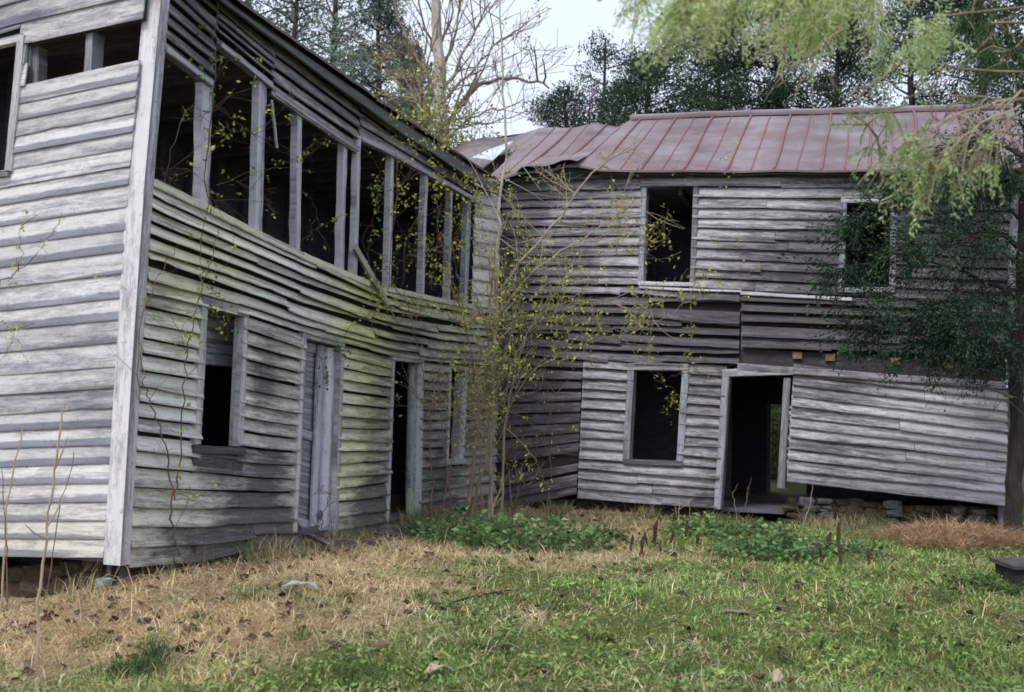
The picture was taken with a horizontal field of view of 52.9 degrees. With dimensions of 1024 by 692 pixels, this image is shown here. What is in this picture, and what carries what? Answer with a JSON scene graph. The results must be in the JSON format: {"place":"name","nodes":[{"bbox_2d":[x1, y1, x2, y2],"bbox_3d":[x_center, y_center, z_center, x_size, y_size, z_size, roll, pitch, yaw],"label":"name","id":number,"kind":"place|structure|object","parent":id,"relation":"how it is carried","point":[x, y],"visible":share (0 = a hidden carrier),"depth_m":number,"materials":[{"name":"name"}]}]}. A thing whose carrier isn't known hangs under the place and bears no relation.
{"place":"outdoors","nodes":[
{"label":"outdoors","id":0,"kind":"place"},
{"bbox_2d":[381,37,452,146],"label":"evergreen tree","id":1,"kind":"object","parent":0,"point":[411,71],"visible":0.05,"depth_m":32.53,"materials":[{"name":"green plant"}]},
{"bbox_2d":[0,418,1023,691],"bbox_3d":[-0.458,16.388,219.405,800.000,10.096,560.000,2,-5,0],"label":"ground","id":2,"kind":"structure","parent":0,"point":[792,488],"depth_m":7.56,"materials":[{"name":"plant"}]},
{"bbox_2d":[1,470,7,610],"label":"dead weed","id":3,"kind":"object","parent":2,"relation":"on","point":[7,549],"visible":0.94,"depth_m":8.28,"materials":[{"name":"brown plant"}]},
{"bbox_2d":[1,425,24,605],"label":"dead weed","id":4,"kind":"object","parent":2,"relation":"on","point":[2,582],"visible":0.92,"depth_m":8.40,"materials":[{"name":"plant"}]},
{"bbox_2d":[0,599,35,610],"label":"stick","id":5,"kind":"object","parent":2,"relation":"on","point":[21,602],"visible":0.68,"depth_m":8.35,"materials":[{"name":"wood"}]},
{"bbox_2d":[0,210,63,366],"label":"sapling","id":6,"kind":"object","parent":2,"relation":"on","point":[17,266],"visible":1,"depth_m":6.96,"materials":[{"name":"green plant"}]},
{"bbox_2d":[25,403,67,666],"bbox_3d":[-2.965,1.208,6.507,0.219,1.696,0.112,4,-6,-26],"label":"dead weed","id":7,"kind":"object","parent":2,"relation":"on","point":[56,462],"visible":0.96,"depth_m":6.54,"materials":[{"name":"plant"}]},
{"bbox_2d":[43,452,73,600],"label":"dead weed","id":8,"kind":"object","parent":2,"relation":"on","point":[56,532],"visible":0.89,"depth_m":8.33,"materials":[{"name":"beige plant"}]},
{"bbox_2d":[47,622,123,654],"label":"grass tuft","id":9,"kind":"object","parent":2,"relation":"on","point":[90,639],"visible":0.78,"depth_m":6.87,"materials":[{"name":"plant"}]},
{"bbox_2d":[95,578,111,592],"bbox_3d":[-3.247,1.902,8.185,0.129,0.104,0.120,2,-5,0],"label":"bucket","id":10,"kind":"object","parent":2,"relation":"on","point":[104,583],"visible":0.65,"depth_m":8.14,"materials":[{"name":"teal plastic"}]},
{"bbox_2d":[78,646,209,689],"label":"grass tuft","id":11,"kind":"object","parent":2,"relation":"on","point":[141,666],"visible":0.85,"depth_m":6.22,"materials":[{"name":"plant"}]},
{"bbox_2d":[127,626,188,660],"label":"grass tuft","id":12,"kind":"object","parent":2,"relation":"on","point":[158,649],"visible":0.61,"depth_m":6.51,"materials":[{"name":"plant"}]},
{"bbox_2d":[161,595,222,626],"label":"grass tuft","id":13,"kind":"object","parent":2,"relation":"on","point":[197,615],"visible":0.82,"depth_m":7.33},
{"bbox_2d":[228,583,275,605],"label":"grass tuft","id":14,"kind":"object","parent":2,"relation":"on","point":[250,594],"visible":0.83,"depth_m":7.85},
{"bbox_2d":[243,0,327,46],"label":"evergreen tree","id":15,"kind":"object","parent":2,"relation":"on","point":[281,21],"visible":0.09,"depth_m":29.50,"materials":[{"name":"green plant"}]},
{"bbox_2d":[281,580,317,589],"bbox_3d":[-1.651,1.870,8.059,0.290,0.058,0.110,2,-5,0],"label":"plastic scrap","id":16,"kind":"object","parent":2,"relation":"on","point":[305,583],"visible":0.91,"depth_m":8.04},
{"bbox_2d":[279,551,323,561],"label":"grass tuft","id":17,"kind":"object","parent":2,"relation":"on","point":[302,556],"visible":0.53,"depth_m":9.77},
{"bbox_2d":[261,621,343,650],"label":"grass tuft","id":18,"kind":"object","parent":2,"relation":"on","point":[302,634],"visible":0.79,"depth_m":6.93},
{"bbox_2d":[242,0,366,70],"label":"evergreen tree","id":19,"kind":"object","parent":2,"relation":"on","point":[295,24],"visible":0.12,"depth_m":27.84,"materials":[{"name":"green plant"}]},
{"bbox_2d":[283,532,332,547],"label":"branch","id":20,"kind":"object","parent":2,"relation":"on","point":[322,541],"visible":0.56,"depth_m":10.48,"materials":[{"name":"grey wood"}]},
{"bbox_2d":[306,489,335,547],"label":"sapling","id":21,"kind":"object","parent":2,"relation":"on","point":[325,492],"visible":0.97,"depth_m":10.46,"materials":[{"name":"brown plant"}]},
{"bbox_2d":[228,633,461,691],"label":"grass tuft","id":22,"kind":"object","parent":2,"relation":"on","point":[351,671],"visible":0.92,"depth_m":6.32,"materials":[{"name":"plant"}]},
{"bbox_2d":[333,540,356,548],"bbox_3d":[-1.711,2.049,10.584,0.239,0.113,0.168,2,-5,0],"label":"rubble stone","id":23,"kind":"object","parent":2,"relation":"on","point":[338,542],"visible":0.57,"depth_m":10.52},
{"bbox_2d":[286,0,412,88],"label":"evergreen tree","id":24,"kind":"object","parent":2,"relation":"on","point":[335,10],"visible":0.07,"depth_m":30.87,"materials":[{"name":"green plant"}]},
{"bbox_2d":[321,584,378,609],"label":"grass tuft","id":25,"kind":"object","parent":2,"relation":"on","point":[349,596],"visible":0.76,"depth_m":7.87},
{"bbox_2d":[362,539,381,546],"bbox_3d":[-1.459,2.061,10.723,0.195,0.090,0.139,2,-5,0],"label":"rubble stone","id":26,"kind":"object","parent":2,"relation":"on","point":[370,542],"visible":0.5,"depth_m":10.66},
{"bbox_2d":[297,0,449,132],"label":"evergreen tree","id":27,"kind":"object","parent":2,"relation":"on","point":[386,22],"visible":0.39,"depth_m":25.44,"materials":[{"name":"green plant"}]},
{"bbox_2d":[373,640,390,647],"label":"fallen leaf","id":28,"kind":"object","parent":2,"relation":"on","point":[381,643],"visible":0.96,"depth_m":6.79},
{"bbox_2d":[377,524,417,539],"bbox_3d":[-1.295,2.166,11.843,0.566,0.232,0.352,2,-5,0],"label":"step stone","id":29,"kind":"object","parent":2,"relation":"on","point":[388,529],"visible":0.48,"depth_m":11.71,"materials":[{"name":"stone"}]},
{"bbox_2d":[3,535,812,691],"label":"fallen leaves","id":30,"kind":"object","parent":2,"relation":"on","point":[334,643],"visible":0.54,"depth_m":7.50,"materials":[{"name":"plant"}]},
{"bbox_2d":[394,586,438,603],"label":"grass tuft","id":31,"kind":"object","parent":2,"relation":"on","point":[419,595],"visible":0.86,"depth_m":8.04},
{"bbox_2d":[381,52,474,142],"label":"young tree","id":32,"kind":"object","parent":2,"relation":"on","point":[423,106],"visible":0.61,"depth_m":19.41,"materials":[{"name":"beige plant"}]},
{"bbox_2d":[372,274,500,528],"bbox_3d":[-0.789,0.655,12.082,1.533,3.023,1.612,4,-6,-29],"label":"sapling","id":33,"kind":"object","parent":2,"relation":"on","point":[439,390],"visible":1,"depth_m":12.20,"materials":[{"name":"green plant"}]},
{"bbox_2d":[424,663,453,673],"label":"fallen leaf","id":34,"kind":"object","parent":2,"relation":"on","point":[434,666],"visible":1,"depth_m":6.43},
{"bbox_2d":[395,61,503,191],"bbox_3d":[-1.459,-1.479,20.262,3.460,8.298,2.302,0,-5,21],"label":"young tree","id":35,"kind":"object","parent":2,"relation":"on","point":[448,88],"visible":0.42,"depth_m":20.20,"materials":[{"name":"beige plant"}]},
{"bbox_2d":[326,0,584,141],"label":"bare tree","id":36,"kind":"object","parent":2,"relation":"on","point":[436,45],"visible":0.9,"depth_m":22.55,"materials":[{"name":"brown plant"}]},
{"bbox_2d":[405,506,517,543],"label":"weed clump","id":37,"kind":"object","parent":2,"relation":"on","point":[425,529],"visible":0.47,"depth_m":11.64,"materials":[{"name":"green plant"}]},
{"bbox_2d":[445,629,506,657],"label":"grass tuft","id":38,"kind":"object","parent":2,"relation":"on","point":[484,645],"visible":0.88,"depth_m":6.91,"materials":[{"name":"plant"}]},
{"bbox_2d":[439,589,520,608],"bbox_3d":[-0.247,2.001,8.178,0.049,0.061,1.021,-2,-6,37],"label":"stick","id":39,"kind":"object","parent":2,"relation":"on","point":[453,602],"visible":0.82,"depth_m":8.05,"materials":[{"name":"wood"}]},
{"bbox_2d":[26,494,959,609],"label":"edge grass","id":40,"kind":"structure","parent":2,"relation":"on","point":[853,522],"depth_m":13.02,"materials":[{"name":"plant"}]},
{"bbox_2d":[439,223,552,521],"bbox_3d":[-0.195,0.300,13.108,1.504,3.896,1.330,2,-5,0],"label":"sapling","id":41,"kind":"object","parent":2,"relation":"on","point":[487,389],"visible":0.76,"depth_m":13.09,"materials":[{"name":"beige plant"}]},
{"bbox_2d":[399,189,605,514],"bbox_3d":[-0.111,0.075,12.450,2.432,4.056,1.346,2,-5,0],"label":"sapling","id":42,"kind":"object","parent":2,"relation":"on","point":[464,321],"visible":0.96,"depth_m":12.54,"materials":[{"name":"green plant"}]},
{"bbox_2d":[0,0,1022,597],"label":"abandoned house","id":43,"kind":"structure","parent":2,"relation":"on","point":[96,96],"depth_m":13.45,"materials":[{"name":"grey"}]},
{"bbox_2d":[0,33,36,177],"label":"window frame","id":44,"kind":"structure","parent":43,"relation":"in","point":[18,39],"depth_m":9.06,"materials":[{"name":"wood"}]},
{"bbox_2d":[93,231,218,506],"bbox_3d":[-2.962,0.125,8.679,1.135,2.489,0.574,6,-7,-41],"label":"climbing vine","id":45,"kind":"object","parent":43,"relation":"attached to","point":[188,404],"visible":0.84,"depth_m":8.87,"materials":[{"name":"brown plant"}]},
{"bbox_2d":[106,246,217,556],"bbox_3d":[-2.879,0.445,8.474,0.447,2.644,1.066,0,-5,19],"label":"climbing vine","id":46,"kind":"object","parent":43,"relation":"attached to","point":[136,373],"visible":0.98,"depth_m":8.61,"materials":[{"name":"brown plant"}]},
{"bbox_2d":[155,0,253,339],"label":"climbing vine","id":47,"kind":"object","parent":43,"relation":"attached to","point":[227,137],"visible":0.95,"depth_m":9.20,"materials":[{"name":"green plant"}]},
{"bbox_2d":[187,295,249,473],"bbox_3d":[-2.727,0.382,9.536,0.160,1.610,0.790,0,-5,20],"label":"window frame","id":48,"kind":"structure","parent":43,"relation":"in","point":[239,364],"depth_m":9.67,"materials":[{"name":"grey"}]},
{"bbox_2d":[155,31,334,235],"bbox_3d":[-2.421,-1.971,9.730,1.584,2.108,2.284,0,-5,21],"label":"climbing vine","id":49,"kind":"object","parent":43,"relation":"hanging from","point":[233,124],"visible":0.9,"depth_m":9.51,"materials":[{"name":"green plant"}]},
{"bbox_2d":[309,344,335,530],"bbox_3d":[-2.090,1.012,11.396,0.061,2.037,0.359,0,-5,20],"label":"door","id":50,"kind":"structure","parent":43,"relation":"in","point":[323,399],"depth_m":11.37,"materials":[{"name":"grey wood"}]},
{"bbox_2d":[303,134,344,249],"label":"climbing vine","id":51,"kind":"object","parent":43,"relation":"attached to","point":[335,218],"visible":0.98,"depth_m":11.11,"materials":[{"name":"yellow plant"}]},
{"bbox_2d":[302,345,351,390],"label":"climbing vine","id":52,"kind":"object","parent":43,"relation":"hanging from","point":[336,351],"visible":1,"depth_m":11.22,"materials":[{"name":"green plant"}]},
{"bbox_2d":[345,245,443,336],"bbox_3d":[-1.648,-0.588,12.772,1.042,1.149,2.312,0,-5,13],"label":"climbing vine","id":53,"kind":"object","parent":43,"relation":"attached to","point":[378,295],"visible":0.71,"depth_m":12.25,"materials":[{"name":"green plant"}]},
{"bbox_2d":[406,366,414,521],"bbox_3d":[-1.309,1.328,13.586,0.070,2.134,0.248,0,-5,20],"label":"door","id":54,"kind":"structure","parent":43,"relation":"in","point":[410,491],"depth_m":13.54,"materials":[{"name":"wood"}]},
{"bbox_2d":[330,148,516,297],"bbox_3d":[-1.210,-1.549,13.556,1.647,1.829,4.484,0,-5,16],"label":"climbing vine","id":55,"kind":"object","parent":43,"relation":"attached to","point":[435,217],"visible":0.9,"depth_m":14.04,"materials":[{"name":"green plant"}]},
{"bbox_2d":[347,49,527,289],"bbox_3d":[-0.825,-1.856,13.057,1.529,2.645,4.410,0,-5,15],"label":"climbing vine","id":56,"kind":"object","parent":43,"relation":"hanging from","point":[423,140],"visible":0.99,"depth_m":12.37,"materials":[{"name":"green plant"}]},
{"bbox_2d":[444,364,468,464],"bbox_3d":[-0.842,0.989,14.790,0.215,1.417,0.701,0,-5,20],"label":"window","id":57,"kind":"structure","parent":43,"relation":"in","point":[458,459],"depth_m":14.98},
{"bbox_2d":[623,363,688,465],"bbox_3d":[2.187,1.028,15.557,0.987,1.528,0.256,0,-5,20],"label":"window","id":58,"kind":"structure","parent":43,"relation":"in","point":[632,373],"depth_m":15.52,"materials":[{"name":"wood"}]},
{"bbox_2d":[638,179,699,287],"bbox_3d":[2.408,-1.703,15.752,0.919,1.641,0.220,0,-5,20],"label":"window","id":59,"kind":"structure","parent":43,"relation":"in","point":[644,204],"depth_m":15.73,"materials":[{"name":"wood"}]},
{"bbox_2d":[654,352,709,422],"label":"climbing vine","id":60,"kind":"object","parent":43,"relation":"hanging from","point":[683,378],"visible":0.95,"depth_m":15.32,"materials":[{"name":"green plant"}]},
{"bbox_2d":[640,141,778,319],"bbox_3d":[2.922,-1.709,15.228,1.978,2.642,1.001,2,-5,0],"label":"climbing vine","id":61,"kind":"object","parent":43,"relation":"attached to","point":[715,237],"visible":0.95,"depth_m":15.19,"materials":[{"name":"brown plant"}]},
{"bbox_2d":[838,196,896,292],"bbox_3d":[5.094,-1.446,14.757,0.811,1.408,0.220,0,-5,20],"label":"window","id":62,"kind":"structure","parent":43,"relation":"in","point":[844,201],"depth_m":14.74,"materials":[{"name":"wood"}]},
{"bbox_2d":[0,512,1023,691],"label":"lawn weeds","id":63,"kind":"object","parent":2,"relation":"on","point":[591,653],"visible":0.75,"depth_m":6.96,"materials":[{"name":"green plant"}]},
{"bbox_2d":[0,507,1023,691],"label":"dead leaves","id":64,"kind":"object","parent":2,"relation":"on","point":[288,603],"visible":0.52,"depth_m":7.59,"materials":[{"name":"dry brown leaf"}]},
{"bbox_2d":[439,0,612,517],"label":"sapling","id":65,"kind":"object","parent":2,"relation":"on","point":[498,268],"visible":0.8,"depth_m":13.62,"materials":[{"name":"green plant"}]},
{"bbox_2d":[478,351,580,526],"bbox_3d":[0.086,1.214,13.347,1.662,2.388,0.850,2,-5,0],"label":"sapling","id":66,"kind":"object","parent":2,"relation":"on","point":[513,447],"visible":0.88,"depth_m":13.39,"materials":[{"name":"brown plant"}]},
{"bbox_2d":[450,507,617,555],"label":"weed clump","id":67,"kind":"object","parent":2,"relation":"on","point":[555,538],"visible":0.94,"depth_m":11.09,"materials":[{"name":"green plant"}]},
{"bbox_2d":[422,123,682,521],"bbox_3d":[0.533,-0.262,13.407,3.333,5.114,1.447,1,-5,3],"label":"sapling","id":68,"kind":"object","parent":2,"relation":"on","point":[494,504],"visible":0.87,"depth_m":13.34,"materials":[{"name":"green plant"}]},
{"bbox_2d":[521,80,591,128],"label":"evergreen tree","id":69,"kind":"object","parent":2,"relation":"on","point":[561,102],"visible":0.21,"depth_m":26.43,"materials":[{"name":"green plant"}]},
{"bbox_2d":[538,594,593,613],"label":"grass tuft","id":70,"kind":"object","parent":2,"relation":"on","point":[556,603],"visible":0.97,"depth_m":7.96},
{"bbox_2d":[572,85,603,123],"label":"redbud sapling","id":71,"kind":"object","parent":2,"relation":"on","point":[590,103],"visible":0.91,"depth_m":19.04,"materials":[{"name":"pink plant"}]},
{"bbox_2d":[566,524,628,540],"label":"weed clump","id":72,"kind":"object","parent":2,"relation":"on","point":[611,534],"visible":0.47,"depth_m":11.98,"materials":[{"name":"green plant"}]},
{"bbox_2d":[572,619,628,645],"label":"grass tuft","id":73,"kind":"object","parent":2,"relation":"on","point":[601,634],"visible":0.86,"depth_m":7.17,"materials":[{"name":"plant"}]},
{"bbox_2d":[569,26,639,124],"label":"evergreen tree","id":74,"kind":"object","parent":2,"relation":"on","point":[605,52],"visible":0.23,"depth_m":24.60,"materials":[{"name":"dark bark"},{"name":"evergreen leaf"}]},
{"bbox_2d":[441,197,770,517],"bbox_3d":[1.114,0.164,12.913,4.281,4.085,2.021,2,-5,0],"label":"sapling","id":75,"kind":"object","parent":2,"relation":"on","point":[553,347],"visible":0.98,"depth_m":12.90,"materials":[{"name":"beige plant"}]},
{"bbox_2d":[613,586,665,604],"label":"grass tuft","id":76,"kind":"object","parent":2,"relation":"on","point":[641,598],"visible":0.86,"depth_m":8.17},
{"bbox_2d":[581,37,727,124],"bbox_3d":[2.715,-2.005,22.247,4.193,9.800,3.859,0,-5,15],"label":"evergreen tree","id":77,"kind":"object","parent":2,"relation":"on","point":[630,91],"visible":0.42,"depth_m":22.14,"materials":[{"name":"green plant"}]},
{"bbox_2d":[652,521,657,543],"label":"dead stalk","id":78,"kind":"object","parent":2,"relation":"on","point":[655,527],"visible":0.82,"depth_m":11.84,"materials":[{"name":"brown plant"}]},
{"bbox_2d":[672,506,678,522],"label":"dead stalk","id":79,"kind":"object","parent":2,"relation":"on","point":[675,516],"visible":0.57,"depth_m":13.44,"materials":[{"name":"brown plant"}]},
{"bbox_2d":[646,647,727,680],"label":"grass tuft","id":80,"kind":"object","parent":2,"relation":"on","point":[679,663],"visible":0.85,"depth_m":6.50,"materials":[{"name":"plant"}]},
{"bbox_2d":[657,511,747,540],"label":"weed clump","id":81,"kind":"object","parent":2,"relation":"on","point":[695,526],"visible":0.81,"depth_m":12.75,"materials":[{"name":"green plant"}]},
{"bbox_2d":[617,0,825,121],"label":"evergreen tree","id":82,"kind":"object","parent":2,"relation":"on","point":[717,78],"visible":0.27,"depth_m":23.37,"materials":[{"name":"green plant"}]},
{"bbox_2d":[691,614,754,646],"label":"grass tuft","id":83,"kind":"object","parent":2,"relation":"on","point":[715,636],"visible":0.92,"depth_m":7.33,"materials":[{"name":"plant"}]},
{"bbox_2d":[714,609,756,613],"bbox_3d":[1.703,2.023,7.847,0.330,0.036,0.110,2,-5,0],"label":"bark piece","id":84,"kind":"object","parent":2,"relation":"on","point":[737,610],"visible":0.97,"depth_m":7.82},
{"bbox_2d":[702,514,790,536],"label":"weed clump","id":85,"kind":"object","parent":2,"relation":"on","point":[766,529],"visible":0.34,"depth_m":13.47,"materials":[{"name":"green plant"}]},
{"bbox_2d":[712,517,837,562],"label":"weed clump","id":86,"kind":"object","parent":2,"relation":"on","point":[778,547],"visible":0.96,"depth_m":10.89,"materials":[{"name":"green plant"}]},
{"bbox_2d":[772,668,783,681],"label":"fallen leaf","id":87,"kind":"object","parent":2,"relation":"on","point":[776,672],"visible":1,"depth_m":6.44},
{"bbox_2d":[771,404,795,482],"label":"shrub","id":88,"kind":"object","parent":2,"relation":"on","point":[776,441],"visible":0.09,"depth_m":22.97,"materials":[{"name":"green plant"}]},
{"bbox_2d":[693,0,879,479],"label":"evergreen tree","id":89,"kind":"object","parent":2,"relation":"on","point":[773,74],"visible":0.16,"depth_m":24.02,"materials":[{"name":"green plant"}]},
{"bbox_2d":[753,636,827,668],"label":"grass tuft","id":90,"kind":"object","parent":2,"relation":"on","point":[772,655],"visible":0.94,"depth_m":6.91,"materials":[{"name":"plant"}]},
{"bbox_2d":[597,0,1023,237],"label":"cedar tree","id":91,"kind":"object","parent":2,"relation":"on","point":[684,15],"visible":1,"depth_m":4.63,"materials":[{"name":"green plant"}]},
{"bbox_2d":[804,593,863,618],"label":"grass tuft","id":92,"kind":"object","parent":2,"relation":"on","point":[829,605],"visible":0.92,"depth_m":8.07,"materials":[{"name":"plant"}]},
{"bbox_2d":[758,0,915,108],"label":"evergreen tree","id":93,"kind":"object","parent":2,"relation":"on","point":[846,65],"visible":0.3,"depth_m":23.40,"materials":[{"name":"green plant"}]},
{"bbox_2d":[836,522,840,541],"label":"dead stalk","id":94,"kind":"object","parent":2,"relation":"on","point":[838,528],"visible":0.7,"depth_m":12.54,"materials":[{"name":"brown plant"}]},
{"bbox_2d":[837,540,842,564],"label":"dead stalk","id":95,"kind":"object","parent":2,"relation":"on","point":[839,548],"visible":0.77,"depth_m":10.53,"materials":[{"name":"brown plant"}]},
{"bbox_2d":[824,536,888,556],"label":"weed clump","id":96,"kind":"object","parent":2,"relation":"on","point":[854,549],"visible":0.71,"depth_m":11.06,"materials":[{"name":"green plant"}]},
{"bbox_2d":[854,619,905,645],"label":"grass tuft","id":97,"kind":"object","parent":2,"relation":"on","point":[882,635],"visible":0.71,"depth_m":7.42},
{"bbox_2d":[770,100,1023,543],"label":"cedar tree","id":98,"kind":"object","parent":2,"relation":"on","point":[974,349],"visible":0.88,"depth_m":12.53,"materials":[{"name":"green plant"}]},
{"bbox_2d":[849,0,976,106],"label":"evergreen tree","id":99,"kind":"object","parent":2,"relation":"on","point":[911,87],"visible":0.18,"depth_m":25.63,"materials":[{"name":"green plant"}]},
{"bbox_2d":[841,511,1023,552],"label":"straw pile","id":100,"kind":"object","parent":2,"relation":"on","point":[964,535],"visible":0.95,"depth_m":12.61,"materials":[{"name":"brown plant"}]},
{"bbox_2d":[912,586,977,602],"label":"grass tuft","id":101,"kind":"object","parent":2,"relation":"on","point":[939,597],"visible":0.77,"depth_m":8.51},
{"bbox_2d":[883,0,1023,129],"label":"evergreen tree","id":102,"kind":"object","parent":2,"relation":"on","point":[960,5],"visible":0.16,"depth_m":22.89,"materials":[{"name":"green plant"}]},
{"bbox_2d":[921,639,992,669],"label":"grass tuft","id":103,"kind":"object","parent":2,"relation":"on","point":[964,650],"visible":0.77,"depth_m":7.04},
{"bbox_2d":[937,571,1023,595],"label":"weed clump","id":104,"kind":"object","parent":2,"relation":"on","point":[987,580],"visible":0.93,"depth_m":9.00,"materials":[{"name":"green plant"}]},
{"bbox_2d":[962,0,1023,130],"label":"evergreen tree","id":105,"kind":"object","parent":2,"relation":"on","point":[1017,34],"visible":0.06,"depth_m":24.33,"materials":[{"name":"green plant"}]},
{"bbox_2d":[989,557,1023,586],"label":"stone slab","id":106,"kind":"structure","parent":2,"relation":"on","point":[1010,569],"depth_m":9.45,"materials":[{"name":"grey stone"}]},
{"bbox_2d":[0,509,1023,691],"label":"green grass","id":107,"kind":"structure","parent":0,"point":[753,574],"depth_m":7.52,"materials":[{"name":"plant"}]},
{"bbox_2d":[243,0,1023,416],"label":"sky","id":108,"kind":"structure","parent":0,"point":[573,19],"materials":[{"name":"white"}]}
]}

